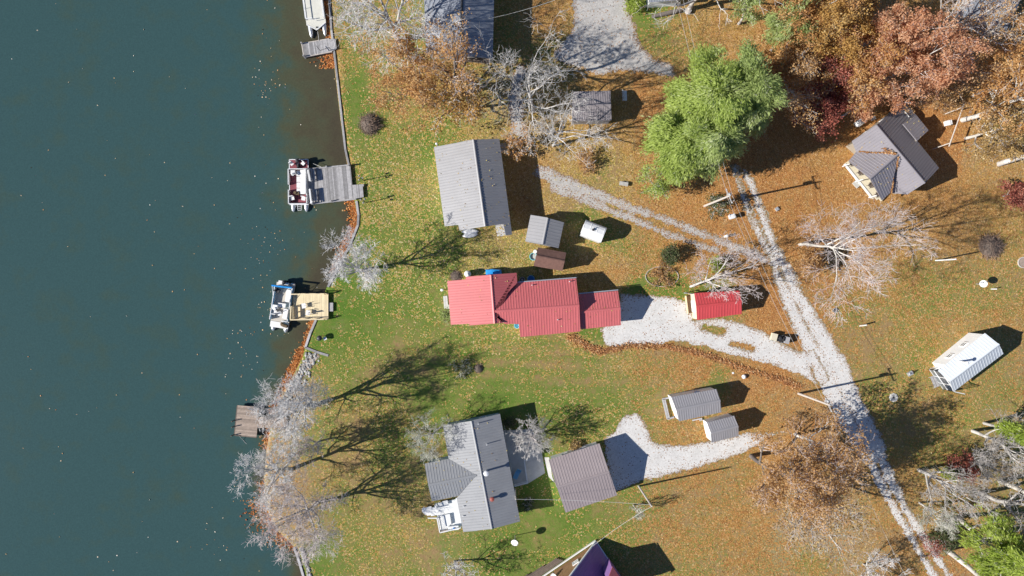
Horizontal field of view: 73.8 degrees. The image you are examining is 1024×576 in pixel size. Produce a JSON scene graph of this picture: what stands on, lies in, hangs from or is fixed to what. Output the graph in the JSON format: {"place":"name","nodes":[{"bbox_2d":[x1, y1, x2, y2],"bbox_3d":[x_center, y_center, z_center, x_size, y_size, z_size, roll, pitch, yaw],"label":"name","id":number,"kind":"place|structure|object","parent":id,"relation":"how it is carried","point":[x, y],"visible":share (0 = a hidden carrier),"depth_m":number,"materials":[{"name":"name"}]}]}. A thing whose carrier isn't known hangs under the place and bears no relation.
{"place":"outdoors","nodes":[
{"label":"outdoors","id":0,"kind":"place"},
{"bbox_2d":[0,0,353,575],"bbox_3d":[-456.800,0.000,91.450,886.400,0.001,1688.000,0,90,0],"label":"lake water","id":1,"kind":"structure","parent":0,"point":[107,333],"depth_m":91.45,"materials":[{"name":"teal liquid"}]},
{"bbox_2d":[20,0,315,570],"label":"floating leaves","id":2,"kind":"object","parent":1,"relation":"on","point":[214,268],"visible":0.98,"depth_m":91.42,"materials":[{"name":"orange plant"}]},
{"bbox_2d":[231,405,285,437],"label":"dock","id":3,"kind":"object","parent":1,"relation":"in","point":[243,428],"visible":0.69,"depth_m":90.70,"materials":[{"name":"brown wood"}]},
{"bbox_2d":[269,280,295,332],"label":"pontoon boat","id":4,"kind":"object","parent":1,"relation":"on","point":[282,302],"visible":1,"depth_m":90.78,"materials":[{"name":"metal"}]},
{"bbox_2d":[288,158,308,211],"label":"pontoon boat","id":5,"kind":"object","parent":1,"relation":"on","point":[298,190],"visible":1,"depth_m":90.59,"materials":[{"name":"metal"}]},
{"bbox_2d":[290,293,333,319],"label":"dock","id":6,"kind":"object","parent":1,"relation":"in","point":[319,306],"visible":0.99,"depth_m":90.60,"materials":[{"name":"brown wood"}]},
{"bbox_2d":[303,0,326,37],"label":"pontoon boat","id":7,"kind":"object","parent":1,"relation":"on","point":[314,14],"visible":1,"depth_m":90.83,"materials":[{"name":"metal"}]},
{"bbox_2d":[300,38,336,58],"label":"dock","id":8,"kind":"object","parent":1,"relation":"in","point":[308,48],"visible":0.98,"depth_m":90.75,"materials":[{"name":"grey wood"}]},
{"bbox_2d":[306,164,363,204],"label":"dock","id":9,"kind":"object","parent":1,"relation":"in","point":[323,185],"visible":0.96,"depth_m":90.65,"materials":[{"name":"grey wood"}]},
{"bbox_2d":[507,64,527,137],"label":"boat","id":10,"kind":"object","parent":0,"point":[512,95],"depth_m":90.99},
{"bbox_2d":[264,0,1023,575],"bbox_3d":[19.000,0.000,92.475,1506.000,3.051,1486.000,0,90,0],"label":"ground","id":11,"kind":"structure","parent":0,"point":[392,386],"depth_m":91.00,"materials":[{"name":"green plant"}]},
{"bbox_2d":[227,441,301,512],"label":"bare tree","id":12,"kind":"object","parent":11,"relation":"on","point":[263,454],"visible":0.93,"depth_m":81.98,"materials":[{"name":"grey plant"}]},
{"bbox_2d":[245,373,331,458],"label":"bare tree","id":13,"kind":"object","parent":11,"relation":"on","point":[300,407],"visible":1,"depth_m":81.04,"materials":[{"name":"grey plant"}]},
{"bbox_2d":[242,461,349,567],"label":"bare tree","id":14,"kind":"object","parent":11,"relation":"on","point":[298,506],"visible":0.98,"depth_m":82.37,"materials":[{"name":"grey plant"}]},
{"bbox_2d":[274,352,319,575],"bbox_3d":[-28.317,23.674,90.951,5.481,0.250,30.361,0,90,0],"label":"shore stones","id":15,"kind":"object","parent":11,"relation":"on","point":[307,372],"visible":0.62,"depth_m":90.88,"materials":[{"name":"grey stone"}]},
{"bbox_2d":[240,0,356,551],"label":"shore leaves","id":16,"kind":"object","parent":11,"relation":"on","point":[298,356],"visible":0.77,"depth_m":91.39,"materials":[{"name":"brown plant"}]},
{"bbox_2d":[288,431,333,466],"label":"bare tree","id":17,"kind":"object","parent":11,"relation":"on","point":[318,450],"visible":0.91,"depth_m":86.65,"materials":[{"name":"grey plant"}]},
{"bbox_2d":[328,0,349,163],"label":"seawall","id":18,"kind":"object","parent":11,"relation":"on","point":[339,98],"visible":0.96,"depth_m":90.88,"materials":[{"name":"grey concrete"}]},
{"bbox_2d":[319,226,389,293],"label":"bare tree","id":19,"kind":"object","parent":11,"relation":"on","point":[340,265],"visible":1,"depth_m":82.72,"materials":[{"name":"grey plant"}]},
{"bbox_2d":[356,110,382,135],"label":"bush","id":20,"kind":"object","parent":11,"relation":"on","point":[369,124],"visible":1,"depth_m":90.48,"materials":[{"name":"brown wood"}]},
{"bbox_2d":[323,0,469,74],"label":"bare tree","id":21,"kind":"object","parent":11,"relation":"on","point":[370,8],"visible":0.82,"depth_m":79.77,"materials":[{"name":"grey plant"}]},
{"bbox_2d":[340,15,475,138],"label":"autumn tree","id":22,"kind":"object","parent":11,"relation":"on","point":[411,73],"visible":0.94,"depth_m":80.36,"materials":[{"name":"brown plant"}]},
{"bbox_2d":[405,409,456,465],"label":"bare tree","id":23,"kind":"object","parent":11,"relation":"on","point":[420,442],"visible":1,"depth_m":86.78,"materials":[{"name":"grey plant"}]},
{"bbox_2d":[422,498,461,532],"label":"deck","id":24,"kind":"structure","parent":11,"relation":"on","point":[451,508],"depth_m":90.50,"materials":[{"name":"white wood"}]},
{"bbox_2d":[417,8,493,125],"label":"autumn tree","id":25,"kind":"object","parent":11,"relation":"on","point":[452,36],"visible":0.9,"depth_m":77.62,"materials":[{"name":"brown plant"}]},
{"bbox_2d":[423,61,491,142],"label":"autumn tree","id":26,"kind":"object","parent":11,"relation":"on","point":[468,110],"visible":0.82,"depth_m":82.20,"materials":[{"name":"brown plant"}]},
{"bbox_2d":[438,553,478,575],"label":"bare tree","id":27,"kind":"object","parent":11,"relation":"on","point":[455,564],"visible":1,"depth_m":87.18,"materials":[{"name":"grey plant"}]},
{"bbox_2d":[424,0,493,62],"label":"house","id":28,"kind":"structure","parent":11,"relation":"on","point":[482,11],"depth_m":86.84,"materials":[{"name":"grey"}]},
{"bbox_2d":[447,357,473,381],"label":"bare tree","id":29,"kind":"object","parent":11,"relation":"on","point":[463,368],"visible":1,"depth_m":90.61,"materials":[{"name":"grey plant"}]},
{"bbox_2d":[425,413,519,531],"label":"grey roof house","id":30,"kind":"structure","parent":11,"relation":"on","point":[494,508],"depth_m":87.46,"materials":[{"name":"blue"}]},
{"bbox_2d":[434,139,511,235],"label":"lake house","id":31,"kind":"structure","parent":11,"relation":"on","point":[452,164],"depth_m":87.19,"materials":[{"name":"white metal"}]},
{"bbox_2d":[499,120,541,161],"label":"oak","id":32,"kind":"object","parent":11,"relation":"on","point":[517,141],"visible":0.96,"depth_m":87.99,"materials":[{"name":"brown plant"}]},
{"bbox_2d":[503,429,544,485],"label":"patio","id":33,"kind":"structure","parent":11,"relation":"on","point":[534,467],"depth_m":90.91,"materials":[{"name":"concrete"}]},
{"bbox_2d":[503,414,557,461],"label":"bare tree","id":34,"kind":"object","parent":11,"relation":"on","point":[536,436],"visible":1,"depth_m":87.38,"materials":[{"name":"grey plant"}]},
{"bbox_2d":[469,8,595,155],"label":"bare tree","id":35,"kind":"object","parent":11,"relation":"on","point":[529,71],"visible":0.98,"depth_m":78.58,"materials":[{"name":"white plant"}]},
{"bbox_2d":[447,273,621,336],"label":"red roof house","id":36,"kind":"structure","parent":11,"relation":"on","point":[534,305],"depth_m":87.54,"materials":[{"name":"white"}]},
{"bbox_2d":[525,558,562,575],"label":"deck","id":37,"kind":"structure","parent":11,"relation":"on","point":[547,567],"depth_m":90.68,"materials":[{"name":"brown wood"}]},
{"bbox_2d":[525,215,563,247],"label":"shed","id":38,"kind":"structure","parent":11,"relation":"on","point":[545,231],"depth_m":88.10,"materials":[{"name":"grey metal"}]},
{"bbox_2d":[534,247,565,270],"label":"shed","id":39,"kind":"structure","parent":11,"relation":"on","point":[550,259],"depth_m":88.18,"materials":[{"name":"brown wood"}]},
{"bbox_2d":[521,84,618,167],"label":"bare tree","id":40,"kind":"object","parent":11,"relation":"on","point":[556,136],"visible":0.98,"depth_m":82.51,"materials":[{"name":"white plant"}]},
{"bbox_2d":[542,540,620,575],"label":"frame house","id":41,"kind":"structure","parent":11,"relation":"on","point":[592,560],"depth_m":88.88,"materials":[{"name":"purple wood"}]},
{"bbox_2d":[549,442,616,511],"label":"garage","id":42,"kind":"structure","parent":11,"relation":"on","point":[581,475],"depth_m":87.76,"materials":[{"name":"grey metal"}]},
{"bbox_2d":[576,147,597,175],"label":"shrub","id":43,"kind":"object","parent":11,"relation":"on","point":[587,159],"visible":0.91,"depth_m":90.03,"materials":[{"name":"brown plant"}]},
{"bbox_2d":[571,91,611,123],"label":"shed","id":44,"kind":"structure","parent":11,"relation":"on","point":[599,105],"depth_m":88.25,"materials":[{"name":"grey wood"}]},
{"bbox_2d":[580,220,606,242],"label":"shed","id":45,"kind":"structure","parent":11,"relation":"on","point":[592,231],"depth_m":88.38,"materials":[{"name":"white plastic"}]},
{"bbox_2d":[554,0,675,76],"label":"gravel yard","id":46,"kind":"structure","parent":11,"relation":"on","point":[594,31],"depth_m":90.98,"materials":[{"name":"grey gravel"}]},
{"bbox_2d":[623,0,645,15],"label":"shrub","id":47,"kind":"object","parent":11,"relation":"on","point":[633,6],"visible":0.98,"depth_m":89.75,"materials":[{"name":"green plant"}]},
{"bbox_2d":[270,0,1023,575],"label":"fallen leaves","id":48,"kind":"object","parent":11,"relation":"on","point":[760,284],"visible":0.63,"depth_m":90.95,"materials":[{"name":"orange plant"}]},
{"bbox_2d":[636,160,674,202],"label":"green tree","id":49,"kind":"object","parent":11,"relation":"on","point":[659,185],"visible":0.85,"depth_m":86.44,"materials":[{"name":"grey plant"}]},
{"bbox_2d":[646,256,677,291],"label":"flower bed","id":50,"kind":"object","parent":11,"relation":"on","point":[665,279],"visible":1,"depth_m":90.57,"materials":[{"name":"brown plant"}]},
{"bbox_2d":[647,0,677,7],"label":"cabin","id":51,"kind":"object","parent":11,"relation":"on","point":[669,2],"visible":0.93,"depth_m":89.81,"materials":[{"name":"white"}]},
{"bbox_2d":[657,242,680,265],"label":"shrub","id":52,"kind":"object","parent":11,"relation":"on","point":[670,255],"visible":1,"depth_m":89.25,"materials":[{"name":"green plant"}]},
{"bbox_2d":[638,87,718,187],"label":"green tree","id":53,"kind":"object","parent":11,"relation":"on","point":[668,140],"visible":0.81,"depth_m":80.04,"materials":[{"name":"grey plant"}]},
{"bbox_2d":[565,333,807,390],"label":"leaf drift","id":54,"kind":"object","parent":11,"relation":"on","point":[604,350],"visible":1,"depth_m":90.88,"materials":[{"name":"brown plant"}]},
{"bbox_2d":[668,387,720,420],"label":"shed","id":55,"kind":"structure","parent":11,"relation":"on","point":[691,404],"depth_m":88.16,"materials":[{"name":"white metal"}]},
{"bbox_2d":[658,40,752,134],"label":"green tree","id":56,"kind":"object","parent":11,"relation":"on","point":[706,78],"visible":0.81,"depth_m":77.78,"materials":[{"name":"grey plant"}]},
{"bbox_2d":[631,0,780,27],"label":"bare tree","id":57,"kind":"object","parent":11,"relation":"on","point":[691,4],"visible":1,"depth_m":85.93,"materials":[{"name":"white plant"}]},
{"bbox_2d":[604,413,814,490],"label":"gravel lane","id":58,"kind":"structure","parent":11,"relation":"on","point":[633,453],"depth_m":90.98,"materials":[{"name":"grey gravel"}]},
{"bbox_2d":[600,294,828,386],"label":"gravel drive","id":59,"kind":"structure","parent":11,"relation":"on","point":[641,314],"depth_m":90.99,"materials":[{"name":"grey gravel"}]},
{"bbox_2d":[690,291,741,319],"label":"shed","id":60,"kind":"structure","parent":11,"relation":"on","point":[703,306],"depth_m":88.12,"materials":[{"name":"red metal"}]},
{"bbox_2d":[681,109,752,184],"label":"green tree","id":61,"kind":"object","parent":11,"relation":"on","point":[722,144],"visible":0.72,"depth_m":78.62,"materials":[{"name":"green plant"}]},
{"bbox_2d":[703,192,736,221],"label":"bare tree","id":62,"kind":"object","parent":11,"relation":"on","point":[712,199],"visible":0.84,"depth_m":88.37,"materials":[{"name":"brown plant"}]},
{"bbox_2d":[703,413,738,442],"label":"shed","id":63,"kind":"structure","parent":11,"relation":"on","point":[721,427],"depth_m":88.35,"materials":[{"name":"white metal"}]},
{"bbox_2d":[683,231,770,303],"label":"bare tree","id":64,"kind":"object","parent":11,"relation":"on","point":[715,276],"visible":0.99,"depth_m":85.12,"materials":[{"name":"white plant"}]},
{"bbox_2d":[728,0,767,27],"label":"green tree","id":65,"kind":"object","parent":11,"relation":"on","point":[751,17],"visible":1,"depth_m":85.31,"materials":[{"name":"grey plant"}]},
{"bbox_2d":[719,35,790,140],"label":"green tree","id":66,"kind":"object","parent":11,"relation":"on","point":[759,88],"visible":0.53,"depth_m":77.29,"materials":[{"name":"green plant"}]},
{"bbox_2d":[757,30,806,101],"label":"autumn tree","id":67,"kind":"object","parent":11,"relation":"on","point":[784,67],"visible":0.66,"depth_m":83.33,"materials":[{"name":"orange plant"}]},
{"bbox_2d":[760,0,818,55],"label":"cedar tree","id":68,"kind":"object","parent":11,"relation":"on","point":[777,26],"visible":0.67,"depth_m":81.98,"materials":[{"name":"green plant"}]},
{"bbox_2d":[741,427,852,535],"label":"autumn tree","id":69,"kind":"object","parent":11,"relation":"on","point":[761,491],"visible":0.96,"depth_m":80.04,"materials":[{"name":"brown plant"}]},
{"bbox_2d":[767,40,833,133],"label":"autumn tree","id":70,"kind":"object","parent":11,"relation":"on","point":[799,78],"visible":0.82,"depth_m":81.69,"materials":[{"name":"brown plant"}]},
{"bbox_2d":[790,246,826,279],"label":"bush","id":71,"kind":"object","parent":11,"relation":"on","point":[809,261],"visible":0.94,"depth_m":87.78,"materials":[{"name":"orange plant"}]},
{"bbox_2d":[753,0,864,54],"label":"autumn tree","id":72,"kind":"object","parent":11,"relation":"on","point":[809,12],"visible":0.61,"depth_m":81.31,"materials":[{"name":"brown plant"}]},
{"bbox_2d":[761,413,874,531],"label":"autumn tree","id":73,"kind":"object","parent":11,"relation":"on","point":[844,463],"visible":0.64,"depth_m":80.00,"materials":[{"name":"brown plant"}]},
{"bbox_2d":[759,455,880,574],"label":"bare tree","id":74,"kind":"object","parent":11,"relation":"on","point":[851,514],"visible":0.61,"depth_m":80.09,"materials":[{"name":"white plant"}]},
{"bbox_2d":[789,49,857,142],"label":"autumn tree","id":75,"kind":"object","parent":11,"relation":"on","point":[831,104],"visible":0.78,"depth_m":83.67,"materials":[{"name":"red plant"}]},
{"bbox_2d":[786,406,874,495],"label":"autumn tree","id":76,"kind":"object","parent":11,"relation":"on","point":[835,423],"visible":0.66,"depth_m":82.68,"materials":[{"name":"brown plant"}]},
{"bbox_2d":[804,0,881,86],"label":"autumn tree","id":77,"kind":"object","parent":11,"relation":"on","point":[840,15],"visible":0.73,"depth_m":80.66,"materials":[{"name":"orange plant"}]},
{"bbox_2d":[835,80,883,123],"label":"autumn tree","id":78,"kind":"object","parent":11,"relation":"on","point":[864,115],"visible":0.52,"depth_m":84.34,"materials":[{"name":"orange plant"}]},
{"bbox_2d":[842,161,881,200],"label":"porch","id":79,"kind":"object","parent":11,"relation":"on","point":[863,180],"visible":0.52,"depth_m":90.60,"materials":[{"name":"beige wood"}]},
{"bbox_2d":[814,17,911,117],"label":"autumn tree","id":80,"kind":"object","parent":11,"relation":"on","point":[862,67],"visible":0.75,"depth_m":80.55,"materials":[{"name":"orange plant"}]},
{"bbox_2d":[795,195,940,326],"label":"sycamore tree","id":81,"kind":"object","parent":11,"relation":"on","point":[843,236],"visible":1,"depth_m":76.68,"materials":[{"name":"white plant"}]},
{"bbox_2d":[849,548,913,575],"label":"bare tree","id":82,"kind":"object","parent":11,"relation":"on","point":[880,563],"visible":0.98,"depth_m":87.17,"materials":[{"name":"grey plant"}]},
{"bbox_2d":[846,103,938,199],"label":"charcoal house","id":83,"kind":"structure","parent":11,"relation":"on","point":[918,167],"depth_m":87.14,"materials":[{"name":"grey metal"}]},
{"bbox_2d":[841,0,958,77],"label":"autumn tree","id":84,"kind":"object","parent":11,"relation":"on","point":[913,24],"visible":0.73,"depth_m":78.95,"materials":[{"name":"orange plant"}]},
{"bbox_2d":[858,5,994,114],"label":"autumn tree","id":85,"kind":"object","parent":11,"relation":"on","point":[929,83],"visible":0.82,"depth_m":79.70,"materials":[{"name":"orange plant"}]},
{"bbox_2d":[916,530,947,558],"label":"shrub","id":86,"kind":"object","parent":11,"relation":"on","point":[936,547],"visible":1,"depth_m":89.30,"materials":[{"name":"red plant"}]},
{"bbox_2d":[902,60,962,116],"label":"autumn tree","id":87,"kind":"object","parent":11,"relation":"on","point":[948,93],"visible":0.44,"depth_m":84.51,"materials":[{"name":"brown plant"}]},
{"bbox_2d":[915,500,959,540],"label":"bare tree","id":88,"kind":"object","parent":11,"relation":"on","point":[925,519],"visible":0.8,"depth_m":86.72,"materials":[{"name":"grey plant"}]},
{"bbox_2d":[925,518,961,555],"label":"shrub","id":89,"kind":"object","parent":11,"relation":"on","point":[949,543],"visible":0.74,"depth_m":89.12,"materials":[{"name":"green plant"}]},
{"bbox_2d":[917,465,1002,533],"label":"bare tree","id":90,"kind":"object","parent":11,"relation":"on","point":[933,476],"visible":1,"depth_m":82.75,"materials":[{"name":"grey plant"}]},
{"bbox_2d":[942,445,982,485],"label":"shrub","id":91,"kind":"object","parent":11,"relation":"on","point":[955,462],"visible":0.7,"depth_m":88.84,"materials":[{"name":"red plant"}]},
{"bbox_2d":[929,333,1003,393],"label":"white cottage","id":92,"kind":"structure","parent":11,"relation":"on","point":[979,352],"depth_m":87.64,"materials":[{"name":"white metal"}]},
{"bbox_2d":[921,0,1015,55],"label":"bare tree","id":93,"kind":"object","parent":11,"relation":"on","point":[959,6],"visible":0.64,"depth_m":80.75,"materials":[{"name":"white plant"}]},
{"bbox_2d":[944,4,1017,123],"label":"autumn tree","id":94,"kind":"object","parent":11,"relation":"on","point":[981,58],"visible":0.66,"depth_m":81.57,"materials":[{"name":"orange plant"}]},
{"bbox_2d":[951,0,1019,34],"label":"bare tree","id":95,"kind":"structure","parent":11,"relation":"on","point":[968,11],"depth_m":87.58,"materials":[{"name":"grey plant"}]},
{"bbox_2d":[949,501,1023,575],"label":"pine tree","id":96,"kind":"object","parent":11,"relation":"on","point":[1004,556],"visible":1,"depth_m":81.47,"materials":[{"name":"green plant"}]},
{"bbox_2d":[955,90,1023,165],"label":"autumn tree","id":97,"kind":"object","parent":11,"relation":"on","point":[1006,143],"visible":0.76,"depth_m":82.81,"materials":[{"name":"orange plant"}]},
{"bbox_2d":[977,233,1005,260],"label":"shrub","id":98,"kind":"object","parent":11,"relation":"on","point":[988,246],"visible":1,"depth_m":90.52,"materials":[{"name":"brown plant"}]},
{"bbox_2d":[960,52,1023,139],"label":"autumn tree","id":99,"kind":"object","parent":11,"relation":"on","point":[985,113],"visible":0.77,"depth_m":80.42,"materials":[{"name":"orange plant"}]},
{"bbox_2d":[962,0,1023,62],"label":"tree","id":100,"kind":"object","parent":11,"relation":"on","point":[1019,22],"visible":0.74,"depth_m":81.86,"materials":[{"name":"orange plant"}]},
{"bbox_2d":[967,443,1021,488],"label":"bare tree","id":101,"kind":"object","parent":11,"relation":"on","point":[987,475],"visible":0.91,"depth_m":85.75,"materials":[{"name":"grey plant"}]},
{"bbox_2d":[971,37,1023,113],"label":"autumn tree","id":102,"kind":"object","parent":11,"relation":"on","point":[1010,47],"visible":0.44,"depth_m":81.30,"materials":[{"name":"orange plant"}]},
{"bbox_2d":[971,409,1023,477],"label":"bare tree","id":103,"kind":"object","parent":11,"relation":"on","point":[1007,450],"visible":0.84,"depth_m":84.10,"materials":[{"name":"grey plant"}]},
{"bbox_2d":[979,485,1023,533],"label":"bare tree","id":104,"kind":"object","parent":11,"relation":"on","point":[1006,503],"visible":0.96,"depth_m":84.46,"materials":[{"name":"grey plant"}]},
{"bbox_2d":[982,416,1023,446],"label":"tree","id":105,"kind":"object","parent":11,"relation":"on","point":[1008,428],"visible":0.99,"depth_m":83.96,"materials":[{"name":"green plant"}]},
{"bbox_2d":[997,179,1023,211],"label":"red bush","id":106,"kind":"object","parent":11,"relation":"on","point":[1017,195],"visible":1,"depth_m":88.02,"materials":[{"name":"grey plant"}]},
{"bbox_2d":[532,163,768,262],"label":"farm track","id":107,"kind":"structure","parent":0,"point":[593,199],"depth_m":90.99,"materials":[{"name":"grey gravel"}]},
{"bbox_2d":[730,163,952,575],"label":"road","id":108,"kind":"structure","parent":0,"point":[840,388],"depth_m":90.99,"materials":[{"name":"grey gravel"}]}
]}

